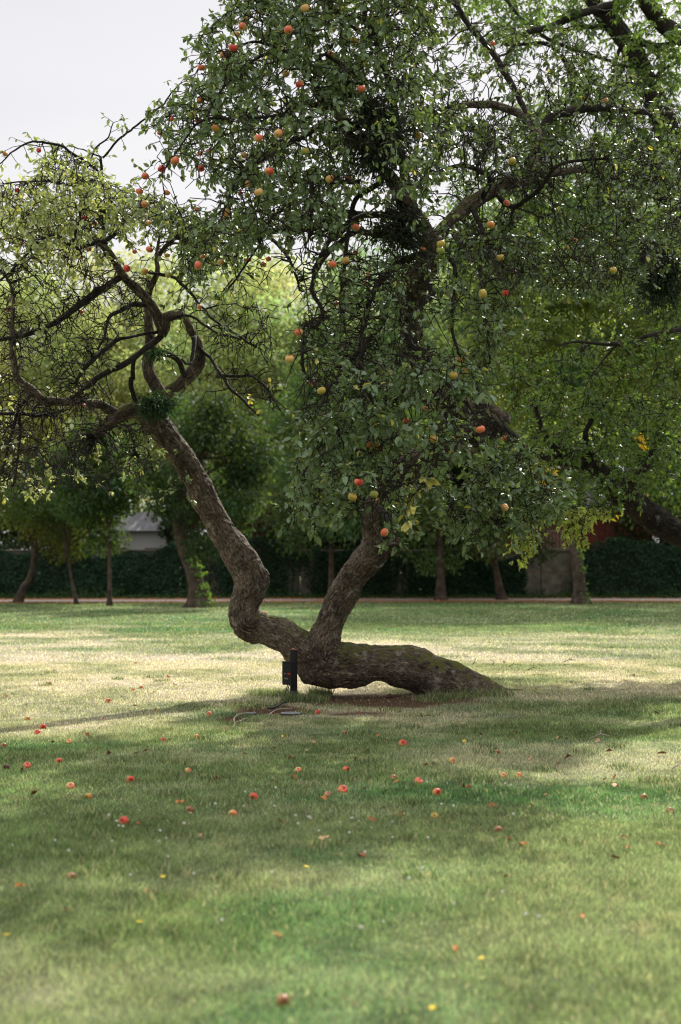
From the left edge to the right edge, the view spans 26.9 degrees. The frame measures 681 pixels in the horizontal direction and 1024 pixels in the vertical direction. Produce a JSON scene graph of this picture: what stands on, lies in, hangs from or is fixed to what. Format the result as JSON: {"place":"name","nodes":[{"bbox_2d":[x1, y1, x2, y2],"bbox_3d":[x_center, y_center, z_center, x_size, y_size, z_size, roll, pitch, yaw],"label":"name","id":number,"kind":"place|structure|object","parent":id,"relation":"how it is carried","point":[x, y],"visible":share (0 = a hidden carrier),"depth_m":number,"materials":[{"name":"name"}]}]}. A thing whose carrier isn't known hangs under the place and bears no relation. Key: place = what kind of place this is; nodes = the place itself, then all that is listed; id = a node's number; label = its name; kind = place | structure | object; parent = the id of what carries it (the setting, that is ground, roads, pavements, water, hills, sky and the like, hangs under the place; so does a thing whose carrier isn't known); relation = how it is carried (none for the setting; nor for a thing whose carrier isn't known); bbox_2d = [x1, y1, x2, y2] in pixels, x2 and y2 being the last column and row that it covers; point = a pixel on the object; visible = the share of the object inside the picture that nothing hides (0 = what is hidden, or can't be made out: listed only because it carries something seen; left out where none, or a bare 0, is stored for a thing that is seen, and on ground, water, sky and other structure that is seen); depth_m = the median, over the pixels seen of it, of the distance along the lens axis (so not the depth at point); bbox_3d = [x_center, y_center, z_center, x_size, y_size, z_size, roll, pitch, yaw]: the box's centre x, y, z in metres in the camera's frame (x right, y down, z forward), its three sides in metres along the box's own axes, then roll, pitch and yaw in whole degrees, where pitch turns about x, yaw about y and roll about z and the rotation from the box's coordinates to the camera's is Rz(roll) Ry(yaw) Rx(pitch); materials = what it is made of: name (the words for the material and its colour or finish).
{"place":"outdoors","nodes":[
{"label":"outdoors","id":0,"kind":"place"},
{"bbox_2d":[111,512,172,572],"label":"house","id":1,"kind":"structure","parent":0,"point":[142,532],"depth_m":78.00,"materials":[{"name":"paint"}]},
{"bbox_2d":[280,712,301,715],"bbox_3d":[-0.531,2.161,15.253,0.245,0.019,0.245,0,-2,0],"label":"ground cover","id":2,"kind":"object","parent":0,"point":[291,713],"visible":0.98,"depth_m":15.17,"materials":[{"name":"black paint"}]},
{"bbox_2d":[0,572,680,1023],"bbox_3d":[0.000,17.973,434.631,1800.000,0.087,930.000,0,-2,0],"label":"ground","id":3,"kind":"structure","parent":0,"point":[350,700],"depth_m":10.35,"materials":[{"name":"plant"}]},
{"bbox_2d":[0,510,74,572],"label":"tall shrub","id":4,"kind":"object","parent":3,"relation":"on","point":[10,538],"visible":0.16,"depth_m":74.28,"materials":[{"name":"plant"}]},
{"bbox_2d":[0,267,83,520],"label":"tall tree","id":5,"kind":"object","parent":3,"relation":"on","point":[4,286],"visible":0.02,"depth_m":83.62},
{"bbox_2d":[0,391,95,602],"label":"young tree","id":6,"kind":"object","parent":3,"relation":"on","point":[26,583],"visible":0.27,"depth_m":61.19,"materials":[{"name":"plant"}]},
{"bbox_2d":[0,435,130,604],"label":"young tree","id":7,"kind":"object","parent":3,"relation":"on","point":[29,505],"visible":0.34,"depth_m":57.99,"materials":[{"name":"plant"}]},
{"bbox_2d":[66,782,74,788],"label":"apple","id":8,"kind":"object","parent":3,"relation":"on","point":[70,784],"visible":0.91,"depth_m":10.06,"materials":[{"name":"orange plant"}]},
{"bbox_2d":[66,872,75,879],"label":"apple","id":9,"kind":"object","parent":3,"relation":"on","point":[71,874],"visible":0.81,"depth_m":7.19,"materials":[{"name":"orange plant"}]},
{"bbox_2d":[0,240,163,490],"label":"tall tree","id":10,"kind":"object","parent":3,"relation":"on","point":[29,374],"visible":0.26,"depth_m":77.82,"materials":[{"name":"plant"}]},
{"bbox_2d":[71,513,119,549],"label":"tall shrub","id":11,"kind":"object","parent":3,"relation":"on","point":[97,533],"visible":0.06,"depth_m":74.95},
{"bbox_2d":[41,413,158,605],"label":"young tree","id":12,"kind":"object","parent":3,"relation":"on","point":[120,498],"visible":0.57,"depth_m":55.86,"materials":[{"name":"plant"}]},
{"bbox_2d":[119,816,128,823],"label":"apple","id":13,"kind":"object","parent":3,"relation":"on","point":[123,819],"visible":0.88,"depth_m":8.68,"materials":[{"name":"red plant"}]},
{"bbox_2d":[43,237,230,511],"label":"tall tree","id":14,"kind":"object","parent":3,"relation":"on","point":[135,265],"visible":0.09,"depth_m":85.39,"materials":[{"name":"plant"}]},
{"bbox_2d":[154,488,204,572],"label":"tall shrub","id":15,"kind":"object","parent":3,"relation":"on","point":[167,532],"visible":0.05,"depth_m":76.02,"materials":[{"name":"plant"}]},
{"bbox_2d":[119,376,287,607],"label":"old tree","id":16,"kind":"object","parent":3,"relation":"on","point":[208,422],"visible":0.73,"depth_m":53.94,"materials":[{"name":"plant"}]},
{"bbox_2d":[90,244,322,572],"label":"tall tree","id":17,"kind":"object","parent":3,"relation":"on","point":[282,350],"visible":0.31,"depth_m":77.91,"materials":[{"name":"plant"}]},
{"bbox_2d":[249,793,257,799],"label":"apple","id":18,"kind":"object","parent":3,"relation":"on","point":[252,795],"visible":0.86,"depth_m":9.60,"materials":[{"name":"red plant"}]},
{"bbox_2d":[224,474,289,572],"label":"tree","id":19,"kind":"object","parent":3,"relation":"on","point":[253,533],"depth_m":79.00,"materials":[{"name":"plant"}]},
{"bbox_2d":[267,701,287,708],"bbox_3d":[-0.673,2.184,16.109,0.123,0.052,0.555,-1,-2,22],"label":"cable","id":20,"kind":"object","parent":3,"relation":"on","point":[278,705],"visible":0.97,"depth_m":15.90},
{"bbox_2d":[276,994,289,1005],"bbox_3d":[-0.208,1.773,5.152,0.050,0.051,0.048,-1,-3,32],"label":"apple","id":21,"kind":"object","parent":3,"relation":"on","point":[281,999],"visible":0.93,"depth_m":5.14,"materials":[{"name":"orange plant"}]},
{"bbox_2d":[182,248,397,592],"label":"tall tree","id":22,"kind":"object","parent":3,"relation":"on","point":[287,279],"visible":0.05,"depth_m":83.27,"materials":[{"name":"plant"}]},
{"bbox_2d":[282,649,297,696],"bbox_3d":[-0.596,1.941,16.958,0.135,0.607,0.189,-1,-2,30],"label":"power post","id":23,"kind":"object","parent":3,"relation":"on","point":[289,672],"visible":0.91,"depth_m":16.91,"materials":[{"name":"black paint"}]},
{"bbox_2d":[254,484,345,572],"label":"tall shrub","id":24,"kind":"object","parent":3,"relation":"on","point":[266,533],"visible":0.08,"depth_m":74.99,"materials":[{"name":"plant"}]},
{"bbox_2d":[270,516,342,575],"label":"tall shrub","id":25,"kind":"object","parent":3,"relation":"on","point":[324,545],"visible":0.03,"depth_m":75.20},
{"bbox_2d":[251,350,406,591],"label":"slender tree","id":26,"kind":"object","parent":3,"relation":"on","point":[351,526],"visible":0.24,"depth_m":65.78,"materials":[{"name":"plant"}]},
{"bbox_2d":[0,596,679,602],"bbox_3d":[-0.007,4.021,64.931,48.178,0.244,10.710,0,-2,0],"label":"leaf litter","id":27,"kind":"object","parent":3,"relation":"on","point":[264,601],"visible":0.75,"depth_m":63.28,"materials":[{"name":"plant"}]},
{"bbox_2d":[0,0,680,694],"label":"apple tree","id":28,"kind":"object","parent":3,"relation":"on","point":[328,658],"visible":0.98,"depth_m":14.62,"materials":[{"name":"green plant"}]},
{"bbox_2d":[86,203,117,230],"bbox_3d":[-2.778,-3.415,16.528,0.408,0.434,0.348,2,-3,-37],"label":"mistletoe","id":29,"kind":"object","parent":28,"relation":"attached to","point":[103,212],"visible":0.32,"depth_m":16.49,"materials":[{"name":"green plant"}]},
{"bbox_2d":[123,265,129,271],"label":"apple","id":30,"kind":"object","parent":28,"relation":"attached to","point":[126,268],"visible":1,"depth_m":14.65,"materials":[{"name":"red plant"}]},
{"bbox_2d":[141,172,148,179],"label":"apple","id":31,"kind":"object","parent":28,"relation":"attached to","point":[145,176],"visible":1,"depth_m":13.61,"materials":[{"name":"red plant"}]},
{"bbox_2d":[141,200,148,207],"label":"apple","id":32,"kind":"object","parent":28,"relation":"attached to","point":[145,203],"visible":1,"depth_m":13.60,"materials":[{"name":"orange plant"}]},
{"bbox_2d":[132,388,178,425],"bbox_3d":[-2.187,-1.252,16.885,0.574,0.494,0.567,0,-2,0],"label":"mistletoe","id":33,"kind":"object","parent":28,"relation":"attached to","point":[157,405],"visible":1,"depth_m":16.80,"materials":[{"name":"green plant"}]},
{"bbox_2d":[140,344,175,365],"bbox_3d":[-2.191,-1.875,16.873,0.356,0.301,0.330,-2,-3,36],"label":"mistletoe","id":34,"kind":"object","parent":28,"relation":"attached to","point":[153,353],"visible":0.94,"depth_m":16.85,"materials":[{"name":"green plant"}]},
{"bbox_2d":[171,156,178,163],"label":"apple","id":35,"kind":"object","parent":28,"relation":"attached to","point":[175,160],"visible":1,"depth_m":11.66,"materials":[{"name":"orange plant"}]},
{"bbox_2d":[195,261,201,268],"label":"apple","id":36,"kind":"object","parent":28,"relation":"attached to","point":[198,264],"visible":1,"depth_m":12.14,"materials":[{"name":"red plant"}]},
{"bbox_2d":[211,124,219,131],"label":"apple","id":37,"kind":"object","parent":28,"relation":"attached to","point":[215,128],"visible":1,"depth_m":12.18,"materials":[{"name":"orange plant"}]},
{"bbox_2d":[229,44,236,50],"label":"apple","id":38,"kind":"object","parent":28,"relation":"attached to","point":[232,47],"visible":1,"depth_m":11.70,"materials":[{"name":"red plant"}]},
{"bbox_2d":[239,22,246,30],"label":"apple","id":39,"kind":"object","parent":28,"relation":"attached to","point":[242,26],"visible":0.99,"depth_m":12.22,"materials":[{"name":"orange plant"}]},
{"bbox_2d":[254,132,262,141],"bbox_3d":[-0.678,-3.085,11.695,0.074,0.074,0.073,-16,-1,20],"label":"apple","id":40,"kind":"object","parent":28,"relation":"attached to","point":[258,137],"visible":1,"depth_m":11.67,"materials":[{"name":"orange plant"}]},
{"bbox_2d":[254,188,262,195],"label":"apple","id":41,"kind":"object","parent":28,"relation":"attached to","point":[258,192],"visible":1,"depth_m":11.65,"materials":[{"name":"yellow plant"}]},
{"bbox_2d":[265,166,273,174],"bbox_3d":[-0.587,-2.809,11.685,0.073,0.074,0.072,1,-3,-28],"label":"apple","id":42,"kind":"object","parent":28,"relation":"attached to","point":[269,170],"visible":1,"depth_m":11.66,"materials":[{"name":"red plant"}]},
{"bbox_2d":[274,129,282,137],"bbox_3d":[-0.516,-3.122,11.698,0.077,0.077,0.076,-20,-9,-38],"label":"apple","id":43,"kind":"object","parent":28,"relation":"attached to","point":[279,132],"visible":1,"depth_m":11.67,"materials":[{"name":"yellow plant"}]},
{"bbox_2d":[284,25,292,33],"bbox_3d":[-0.433,-3.985,11.730,0.073,0.074,0.074,-15,-17,-10],"label":"apple","id":44,"kind":"object","parent":28,"relation":"attached to","point":[287,28],"visible":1,"depth_m":11.70,"materials":[{"name":"orange plant"}]},
{"bbox_2d":[285,353,293,362],"bbox_3d":[-0.418,-1.261,11.623,0.073,0.074,0.074,-11,17,-7],"label":"apple","id":45,"kind":"object","parent":28,"relation":"attached to","point":[289,358],"visible":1,"depth_m":11.60,"materials":[{"name":"plant"}]},
{"bbox_2d":[294,329,302,335],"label":"apple","id":46,"kind":"object","parent":28,"relation":"attached to","point":[296,332],"visible":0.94,"depth_m":12.12,"materials":[{"name":"orange plant"}]},
{"bbox_2d":[295,79,303,87],"bbox_3d":[-0.355,-3.687,12.220,0.073,0.073,0.072,-21,11,7],"label":"apple","id":47,"kind":"object","parent":28,"relation":"attached to","point":[298,84],"visible":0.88,"depth_m":12.20,"materials":[{"name":"red plant"}]},
{"bbox_2d":[301,3,308,11],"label":"apple","id":48,"kind":"object","parent":28,"relation":"attached to","point":[304,7],"visible":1,"depth_m":11.71,"materials":[{"name":"yellow plant"}]},
{"bbox_2d":[301,146,308,154],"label":"apple","id":49,"kind":"object","parent":28,"relation":"attached to","point":[304,151],"visible":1,"depth_m":12.18,"materials":[{"name":"green plant"}]},
{"bbox_2d":[317,387,325,394],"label":"apple","id":50,"kind":"object","parent":28,"relation":"attached to","point":[321,390],"visible":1,"depth_m":11.59,"materials":[{"name":"yellow plant"}]},
{"bbox_2d":[325,174,333,182],"bbox_3d":[-0.098,-2.864,12.194,0.072,0.073,0.073,-32,-8,36],"label":"apple","id":51,"kind":"object","parent":28,"relation":"attached to","point":[328,179],"visible":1,"depth_m":12.17,"materials":[{"name":"yellow plant"}]},
{"bbox_2d":[328,259,336,267],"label":"apple","id":52,"kind":"object","parent":28,"relation":"attached to","point":[332,264],"visible":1,"depth_m":12.14,"materials":[{"name":"orange plant"}]},
{"bbox_2d":[342,256,349,263],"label":"apple","id":53,"kind":"object","parent":28,"relation":"attached to","point":[345,260],"visible":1,"depth_m":12.82,"materials":[{"name":"orange plant"}]},
{"bbox_2d":[348,492,356,500],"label":"apple","id":54,"kind":"object","parent":28,"relation":"attached to","point":[352,496],"visible":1,"depth_m":11.56,"materials":[{"name":"yellow plant"}]},
{"bbox_2d":[352,223,359,230],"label":"apple","id":55,"kind":"object","parent":28,"relation":"attached to","point":[355,227],"visible":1,"depth_m":12.83,"materials":[{"name":"red plant"}]},
{"bbox_2d":[354,477,362,485],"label":"apple","id":56,"kind":"object","parent":28,"relation":"hanging from","point":[358,482],"visible":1,"depth_m":11.56,"materials":[{"name":"red plant"}]},
{"bbox_2d":[357,85,365,91],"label":"apple","id":57,"kind":"object","parent":28,"relation":"attached to","point":[361,88],"visible":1,"depth_m":12.20,"materials":[{"name":"orange plant"}]},
{"bbox_2d":[370,489,377,497],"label":"apple","id":58,"kind":"object","parent":28,"relation":"attached to","point":[373,494],"visible":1,"depth_m":12.06,"materials":[{"name":"green plant"}]},
{"bbox_2d":[331,75,422,209],"bbox_3d":[0.374,-3.626,13.912,0.945,1.258,0.858,0,-2,0],"label":"mistletoe","id":59,"kind":"object","parent":28,"relation":"attached to","point":[373,152],"visible":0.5,"depth_m":13.82,"materials":[{"name":"green plant"}]},
{"bbox_2d":[381,528,388,536],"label":"apple","id":60,"kind":"object","parent":28,"relation":"attached to","point":[384,532],"visible":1,"depth_m":12.05,"materials":[{"name":"orange plant"}]},
{"bbox_2d":[364,199,436,276],"bbox_3d":[0.618,-2.785,14.434,0.792,0.830,0.825,0,-2,0],"label":"mistletoe","id":61,"kind":"object","parent":28,"relation":"attached to","point":[405,233],"visible":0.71,"depth_m":14.31,"materials":[{"name":"green plant"}]},
{"bbox_2d":[436,247,444,253],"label":"apple","id":62,"kind":"object","parent":28,"relation":"attached to","point":[441,250],"visible":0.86,"depth_m":12.14,"materials":[{"name":"green plant"}]},
{"bbox_2d":[437,238,444,247],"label":"apple","id":63,"kind":"object","parent":28,"relation":"attached to","point":[441,243],"visible":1,"depth_m":11.63,"materials":[{"name":"yellow plant"}]},
{"bbox_2d":[449,372,457,378],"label":"apple","id":64,"kind":"object","parent":28,"relation":"attached to","point":[453,375],"visible":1,"depth_m":12.10,"materials":[{"name":"yellow plant"}]},
{"bbox_2d":[476,426,484,432],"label":"apple","id":65,"kind":"object","parent":28,"relation":"attached to","point":[480,429],"visible":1,"depth_m":11.58,"materials":[{"name":"red plant"}]},
{"bbox_2d":[479,289,486,297],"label":"apple","id":66,"kind":"object","parent":28,"relation":"attached to","point":[482,293],"visible":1,"depth_m":11.62,"materials":[{"name":"yellow plant"}]},
{"bbox_2d":[486,221,494,228],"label":"apple","id":67,"kind":"object","parent":28,"relation":"attached to","point":[490,224],"visible":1,"depth_m":12.15,"materials":[{"name":"orange plant"}]},
{"bbox_2d":[496,253,503,260],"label":"apple","id":68,"kind":"object","parent":28,"relation":"attached to","point":[499,257],"visible":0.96,"depth_m":12.82,"materials":[{"name":"yellow plant"}]},
{"bbox_2d":[501,504,508,510],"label":"apple","id":69,"kind":"object","parent":28,"relation":"attached to","point":[504,507],"visible":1,"depth_m":13.49,"materials":[{"name":"orange plant"}]},
{"bbox_2d":[508,157,515,164],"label":"apple","id":70,"kind":"object","parent":28,"relation":"attached to","point":[511,160],"visible":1,"depth_m":12.85,"materials":[{"name":"yellow plant"}]},
{"bbox_2d":[609,266,616,273],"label":"apple","id":71,"kind":"object","parent":28,"relation":"attached to","point":[612,270],"visible":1,"depth_m":13.57,"materials":[{"name":"yellow plant"}]},
{"bbox_2d":[620,234,680,326],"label":"mistletoe","id":72,"kind":"object","parent":28,"relation":"attached to","point":[668,284],"visible":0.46,"depth_m":17.40,"materials":[{"name":"green plant"}]},
{"bbox_2d":[0,530,680,597],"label":"garden wall","id":73,"kind":"structure","parent":3,"relation":"on","point":[552,582],"depth_m":70.95,"materials":[{"name":"concrete"}]},
{"bbox_2d":[0,535,209,597],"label":"ivy","id":74,"kind":"object","parent":73,"relation":"attached to","point":[97,577],"visible":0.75,"depth_m":70.62,"materials":[{"name":"green plant"}]},
{"bbox_2d":[207,551,218,593],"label":"ivy","id":75,"kind":"object","parent":73,"relation":"attached to","point":[214,572],"visible":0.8,"depth_m":70.65,"materials":[{"name":"green plant"}]},
{"bbox_2d":[217,535,291,597],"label":"ivy","id":76,"kind":"object","parent":73,"relation":"attached to","point":[223,572],"visible":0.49,"depth_m":70.58,"materials":[{"name":"green plant"}]},
{"bbox_2d":[289,550,311,597],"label":"ivy","id":77,"kind":"object","parent":73,"relation":"attached to","point":[304,560],"visible":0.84,"depth_m":70.71,"materials":[{"name":"green plant"}]},
{"bbox_2d":[310,546,394,597],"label":"ivy","id":78,"kind":"object","parent":73,"relation":"attached to","point":[378,578],"visible":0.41,"depth_m":70.46,"materials":[{"name":"green plant"}]},
{"bbox_2d":[405,549,528,597],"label":"ivy","id":79,"kind":"object","parent":73,"relation":"attached to","point":[467,577],"visible":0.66,"depth_m":70.53,"materials":[{"name":"green plant"}]},
{"bbox_2d":[570,536,680,597],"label":"ivy","id":80,"kind":"object","parent":73,"relation":"attached to","point":[673,554],"visible":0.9,"depth_m":70.58,"materials":[{"name":"green plant"}]},
{"bbox_2d":[0,586,680,598],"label":"undergrowth","id":81,"kind":"object","parent":3,"relation":"on","point":[415,596],"visible":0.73,"depth_m":69.88,"materials":[{"name":"green plant"}]},
{"bbox_2d":[338,785,347,792],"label":"apple","id":82,"kind":"object","parent":3,"relation":"on","point":[342,788],"visible":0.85,"depth_m":9.92,"materials":[{"name":"red plant"}]},
{"bbox_2d":[323,520,402,549],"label":"tall shrub","id":83,"kind":"object","parent":3,"relation":"on","point":[336,543],"visible":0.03,"depth_m":75.38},
{"bbox_2d":[277,223,461,481],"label":"tall tree","id":84,"kind":"object","parent":3,"relation":"on","point":[429,333],"visible":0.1,"depth_m":78.06,"materials":[{"name":"plant"}]},
{"bbox_2d":[334,492,426,572],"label":"tall shrub","id":85,"kind":"object","parent":3,"relation":"on","point":[352,544],"visible":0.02,"depth_m":74.80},
{"bbox_2d":[391,551,407,596],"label":"ivy","id":86,"kind":"object","parent":3,"relation":"on","point":[398,563],"visible":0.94,"depth_m":70.38,"materials":[{"name":"green plant"}]},
{"bbox_2d":[397,498,476,549],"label":"tall shrub","id":87,"kind":"object","parent":3,"relation":"on","point":[447,544],"visible":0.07,"depth_m":75.27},
{"bbox_2d":[432,788,441,795],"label":"apple","id":88,"kind":"object","parent":3,"relation":"on","point":[435,791],"visible":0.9,"depth_m":9.83,"materials":[{"name":"red plant"}]},
{"bbox_2d":[344,356,530,599],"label":"slender tree","id":89,"kind":"object","parent":3,"relation":"on","point":[427,513],"visible":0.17,"depth_m":65.31,"materials":[{"name":"plant"}]},
{"bbox_2d":[400,484,485,573],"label":"tall shrub","id":90,"kind":"object","parent":3,"relation":"on","point":[417,547],"visible":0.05,"depth_m":75.07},
{"bbox_2d":[392,240,518,543],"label":"tall tree","id":91,"kind":"object","parent":3,"relation":"on","point":[442,324],"visible":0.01,"depth_m":83.89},
{"bbox_2d":[421,381,588,599],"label":"slender tree","id":92,"kind":"object","parent":3,"relation":"on","point":[500,592],"visible":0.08,"depth_m":66.22,"materials":[{"name":"plant"}]},
{"bbox_2d":[438,211,640,509],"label":"tall tree","id":93,"kind":"object","parent":3,"relation":"on","point":[591,483],"visible":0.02,"depth_m":78.35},
{"bbox_2d":[433,82,673,603],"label":"park tree","id":94,"kind":"object","parent":3,"relation":"on","point":[580,593],"visible":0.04,"depth_m":58.32,"materials":[{"name":"plant"}]},
{"bbox_2d":[436,0,680,450],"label":"walnut tree","id":95,"kind":"object","parent":3,"relation":"on","point":[610,21],"visible":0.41,"depth_m":23.07,"materials":[{"name":"green plant"}]},
{"bbox_2d":[482,470,649,592],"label":"house","id":96,"kind":"structure","parent":3,"relation":"on","point":[602,532],"depth_m":78.98,"materials":[{"name":"paint"}]},
{"bbox_2d":[479,185,680,570],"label":"fruit tree","id":97,"kind":"object","parent":3,"relation":"on","point":[616,488],"visible":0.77,"depth_m":18.16,"materials":[{"name":"green plant"}]},
{"bbox_2d":[561,197,654,469],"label":"tall tree","id":98,"kind":"object","parent":3,"relation":"on","point":[599,455],"depth_m":84.43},
{"bbox_2d":[564,201,680,536],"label":"park tree","id":99,"kind":"object","parent":3,"relation":"on","point":[672,498],"visible":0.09,"depth_m":59.24,"materials":[{"name":"plant"}]},
{"bbox_2d":[598,306,680,493],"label":"tall tree","id":100,"kind":"object","parent":3,"relation":"on","point":[640,449],"visible":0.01,"depth_m":79.01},
{"bbox_2d":[605,468,680,572],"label":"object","id":101,"kind":"object","parent":3,"relation":"on","point":[651,537],"visible":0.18,"depth_m":75.90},
{"bbox_2d":[0,598,680,601],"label":"path","id":102,"kind":"structure","parent":0,"point":[181,600],"depth_m":64.94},
{"bbox_2d":[0,0,680,549],"label":"sky","id":103,"kind":"structure","parent":0,"point":[64,64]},
{"bbox_2d":[5,613,680,630],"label":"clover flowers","id":104,"kind":"object","parent":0,"point":[423,619],"visible":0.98,"depth_m":37.78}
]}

